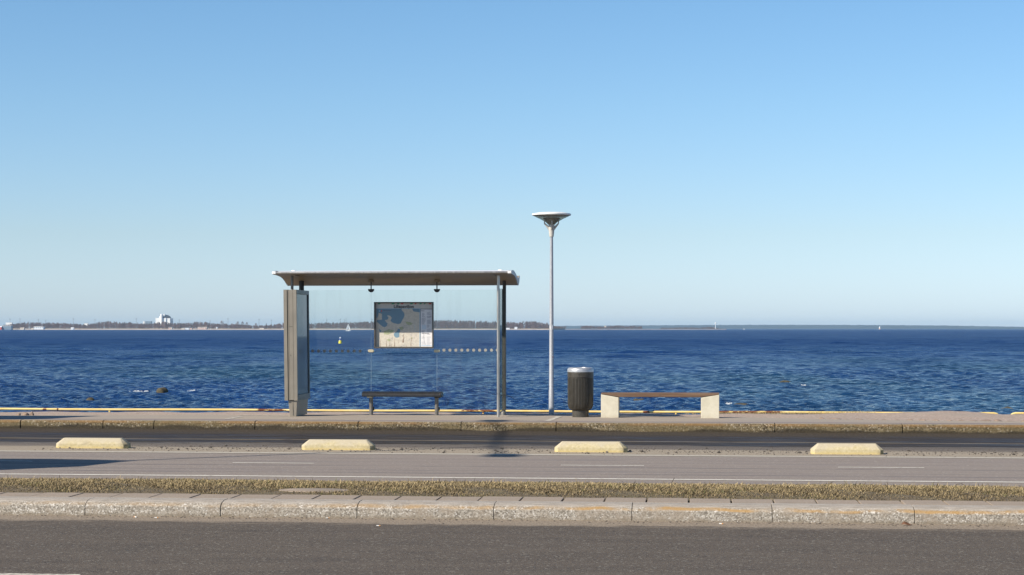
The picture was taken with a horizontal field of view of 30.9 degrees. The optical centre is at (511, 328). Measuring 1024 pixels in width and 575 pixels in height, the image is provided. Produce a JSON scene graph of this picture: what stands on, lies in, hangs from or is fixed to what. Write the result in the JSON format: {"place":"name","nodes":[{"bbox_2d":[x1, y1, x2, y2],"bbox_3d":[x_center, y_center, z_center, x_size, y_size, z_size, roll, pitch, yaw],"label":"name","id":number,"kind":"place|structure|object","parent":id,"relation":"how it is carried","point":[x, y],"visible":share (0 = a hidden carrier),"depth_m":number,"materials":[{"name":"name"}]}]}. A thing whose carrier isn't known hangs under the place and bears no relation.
{"place":"outdoors","nodes":[
{"label":"outdoors","id":0,"kind":"place"},
{"bbox_2d":[13,328,564,329],"bbox_3d":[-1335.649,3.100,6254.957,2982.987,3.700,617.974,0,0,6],"label":"shore","id":1,"kind":"structure","parent":0,"point":[266,329],"depth_m":5919.07,"materials":[{"name":"green plant"}]},
{"bbox_2d":[2,326,12,329],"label":"building","id":2,"kind":"structure","parent":1,"relation":"on","point":[7,327],"depth_m":5962.01,"materials":[{"name":"white"}]},
{"bbox_2d":[34,326,44,328],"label":"building","id":3,"kind":"structure","parent":1,"relation":"on","point":[39,327],"depth_m":5945.94,"materials":[{"name":"white"}]},
{"bbox_2d":[155,314,172,325],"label":"silo building","id":4,"kind":"structure","parent":1,"relation":"on","point":[167,319],"depth_m":6249.85,"materials":[{"name":"white concrete"}]},
{"bbox_2d":[2,320,561,328],"bbox_3d":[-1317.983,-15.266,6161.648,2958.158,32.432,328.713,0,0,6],"label":"woodland","id":5,"kind":"object","parent":1,"relation":"on","point":[443,324],"visible":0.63,"depth_m":6022.77,"materials":[{"name":"plant"}]},
{"bbox_2d":[0,329,1023,414],"bbox_3d":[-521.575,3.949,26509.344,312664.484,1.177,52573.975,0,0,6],"label":"sea","id":6,"kind":"structure","parent":0,"point":[902,370],"depth_m":176.44,"materials":[{"name":"liquid"}]},
{"bbox_2d":[156,387,167,392],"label":"sea rock","id":7,"kind":"object","parent":6,"relation":"in","point":[162,390],"visible":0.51,"depth_m":111.31,"materials":[{"name":"stone"}]},
{"bbox_2d":[0,514,1023,574],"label":"road","id":8,"kind":"structure","parent":0,"point":[113,545],"depth_m":14.78,"materials":[{"name":"grey asphalt"}]},
{"bbox_2d":[0,573,80,574],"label":"lane marking","id":9,"kind":"object","parent":8,"relation":"on","point":[33,574],"visible":1,"depth_m":13.13,"materials":[{"name":"paint"}]},
{"bbox_2d":[0,450,1023,486],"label":"cycle path","id":10,"kind":"structure","parent":0,"point":[518,468],"depth_m":23.29,"materials":[{"name":"grey asphalt"}]},
{"bbox_2d":[0,450,1023,457],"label":"bay line","id":11,"kind":"object","parent":10,"relation":"on","point":[517,454],"visible":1,"depth_m":25.64,"materials":[{"name":"paint"}]},
{"bbox_2d":[0,473,1023,482],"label":"edge line","id":12,"kind":"object","parent":10,"relation":"on","point":[527,478],"visible":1,"depth_m":21.53,"materials":[{"name":"white paint"}]},
{"bbox_2d":[233,462,923,467],"bbox_3d":[-1.130,1.746,23.831,12.664,0.001,0.075,0,0,6],"label":"dashed line","id":13,"kind":"object","parent":10,"relation":"on","point":[643,465],"visible":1,"depth_m":23.58,"materials":[{"name":"white paint"}]},
{"bbox_2d":[0,428,1023,456],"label":"bus bay","id":14,"kind":"object","parent":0,"point":[388,441],"visible":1,"depth_m":28.91,"materials":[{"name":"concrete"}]},
{"bbox_2d":[56,438,130,448],"bbox_3d":[-6.141,1.683,27.141,1.085,0.155,0.248,0,0,6],"label":"wheel stop","id":15,"kind":"object","parent":14,"relation":"on","point":[119,443],"visible":1,"depth_m":27.04,"materials":[{"name":"yellow concrete"}]},
{"bbox_2d":[302,439,375,449],"bbox_3d":[-2.507,1.683,26.752,1.058,0.155,0.248,0,0,5],"label":"wheel stop","id":16,"kind":"object","parent":14,"relation":"on","point":[339,444],"visible":1,"depth_m":26.66,"materials":[{"name":"yellow concrete"}]},
{"bbox_2d":[0,419,1023,433],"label":"mossy kerb","id":17,"kind":"structure","parent":14,"relation":"on","point":[543,426],"depth_m":31.56,"materials":[{"name":"concrete"}]},
{"bbox_2d":[554,441,627,452],"bbox_3d":[1.123,1.683,26.282,1.032,0.155,0.248,0,0,6],"label":"wheel stop","id":18,"kind":"object","parent":14,"relation":"on","point":[590,446],"visible":1,"depth_m":26.19,"materials":[{"name":"yellow concrete"}]},
{"bbox_2d":[810,443,883,454],"bbox_3d":[4.676,1.683,25.840,1.000,0.155,0.248,0,0,5],"label":"wheel stop","id":19,"kind":"object","parent":14,"relation":"on","point":[850,448],"visible":1,"depth_m":25.74,"materials":[{"name":"yellow concrete"}]},
{"bbox_2d":[0,475,1023,501],"bbox_3d":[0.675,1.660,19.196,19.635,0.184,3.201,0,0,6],"label":"grass","id":20,"kind":"structure","parent":0,"point":[546,487],"depth_m":19.07,"materials":[{"name":"plant"}]},
{"bbox_2d":[279,488,348,492],"bbox_3d":[-2.004,1.659,18.700,0.740,0.063,0.407,0,0,6],"label":"manhole cover","id":21,"kind":"object","parent":20,"relation":"on","point":[325,490],"visible":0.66,"depth_m":18.70,"materials":[{"name":"concrete"}]},
{"bbox_2d":[0,415,1023,423],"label":"footway","id":22,"kind":"structure","parent":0,"point":[495,418],"depth_m":32.89,"materials":[{"name":"concrete"}]},
{"bbox_2d":[226,415,561,420],"bbox_3d":[-2.143,1.596,33.072,5.977,0.001,1.755,0,0,6],"label":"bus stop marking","id":23,"kind":"object","parent":22,"relation":"on","point":[553,418],"visible":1,"depth_m":32.45,"materials":[{"name":"paint"}]},
{"bbox_2d":[272,270,519,416],"bbox_3d":[-2.103,0.297,34.114,4.367,2.725,1.590,0,0,6],"label":"bus shelter","id":24,"kind":"object","parent":22,"relation":"on","point":[403,324],"visible":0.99,"depth_m":34.15,"materials":[{"name":"metal"}]},
{"bbox_2d":[362,391,442,414],"bbox_3d":[-2.019,1.378,34.191,1.474,0.443,0.320,0,0,6],"label":"waiting bench","id":25,"kind":"object","parent":22,"relation":"on","point":[436,395],"visible":1,"depth_m":34.08,"materials":[{"name":"metal"}]},
{"bbox_2d":[532,212,570,413],"bbox_3d":[0.788,-0.299,36.905,0.784,4.051,0.784,0,0,6],"label":"street lamp","id":26,"kind":"object","parent":22,"relation":"on","point":[551,219],"visible":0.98,"depth_m":36.87,"materials":[{"name":"metal"}]},
{"bbox_2d":[567,367,593,416],"bbox_3d":[1.239,1.152,33.463,0.476,0.896,0.476,0,0,6],"label":"litter bin","id":27,"kind":"object","parent":22,"relation":"on","point":[580,391],"visible":1,"depth_m":33.28,"materials":[{"name":"metal"}]},
{"bbox_2d":[601,392,718,417],"bbox_3d":[2.669,1.383,33.330,2.111,0.453,0.420,0,0,6],"label":"concrete bench","id":28,"kind":"object","parent":22,"relation":"on","point":[610,404],"visible":0.98,"depth_m":33.15,"materials":[{"name":"white concrete"}]},
{"bbox_2d":[0,411,1023,420],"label":"gravel bank","id":29,"kind":"structure","parent":0,"point":[950,415],"depth_m":35.53,"materials":[{"name":"grey gravel"}]},
{"bbox_2d":[686,410,875,414],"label":"dry weeds","id":30,"kind":"object","parent":29,"relation":"on","point":[788,412],"visible":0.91,"depth_m":36.64,"materials":[{"name":"brown plant"}]},
{"bbox_2d":[0,0,1023,327],"label":"sky","id":31,"kind":"structure","parent":0,"point":[722,162],"materials":[{"name":"blue"}]},
{"bbox_2d":[3,445,1023,528],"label":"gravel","id":32,"kind":"structure","parent":0,"point":[496,450],"depth_m":26.08,"materials":[{"name":"grey gravel"}]},
{"bbox_2d":[565,329,725,329],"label":"spit","id":33,"kind":"structure","parent":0,"point":[645,329],"depth_m":6885.71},
{"bbox_2d":[557,325,722,328],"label":"scrub","id":34,"kind":"object","parent":33,"relation":"on","point":[611,327],"visible":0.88,"depth_m":6949.38,"materials":[{"name":"green plant"}]},
{"bbox_2d":[444,325,1023,328],"bbox_3d":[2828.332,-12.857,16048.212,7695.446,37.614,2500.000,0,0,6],"label":"coast","id":35,"kind":"structure","parent":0,"point":[819,327],"depth_m":14899.09},
{"label":"ground","id":36,"kind":"structure","parent":0,"visible":0},
{"bbox_2d":[0,496,1023,524],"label":"granite kerb","id":37,"kind":"structure","parent":36,"relation":"on","point":[666,511],"depth_m":16.98,"materials":[{"name":"grey stone"}]},
{"bbox_2d":[0,492,1023,505],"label":"paving slabs","id":38,"kind":"structure","parent":36,"relation":"on","point":[608,499],"depth_m":17.48,"materials":[{"name":"concrete"}]},
{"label":"sea wall","id":39,"kind":"object","parent":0,"visible":0},
{"bbox_2d":[0,408,997,413],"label":"guard rail","id":40,"kind":"object","parent":39,"relation":"on","point":[206,409],"visible":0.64,"depth_m":38.80,"materials":[{"name":"yellow metal"}]}
]}

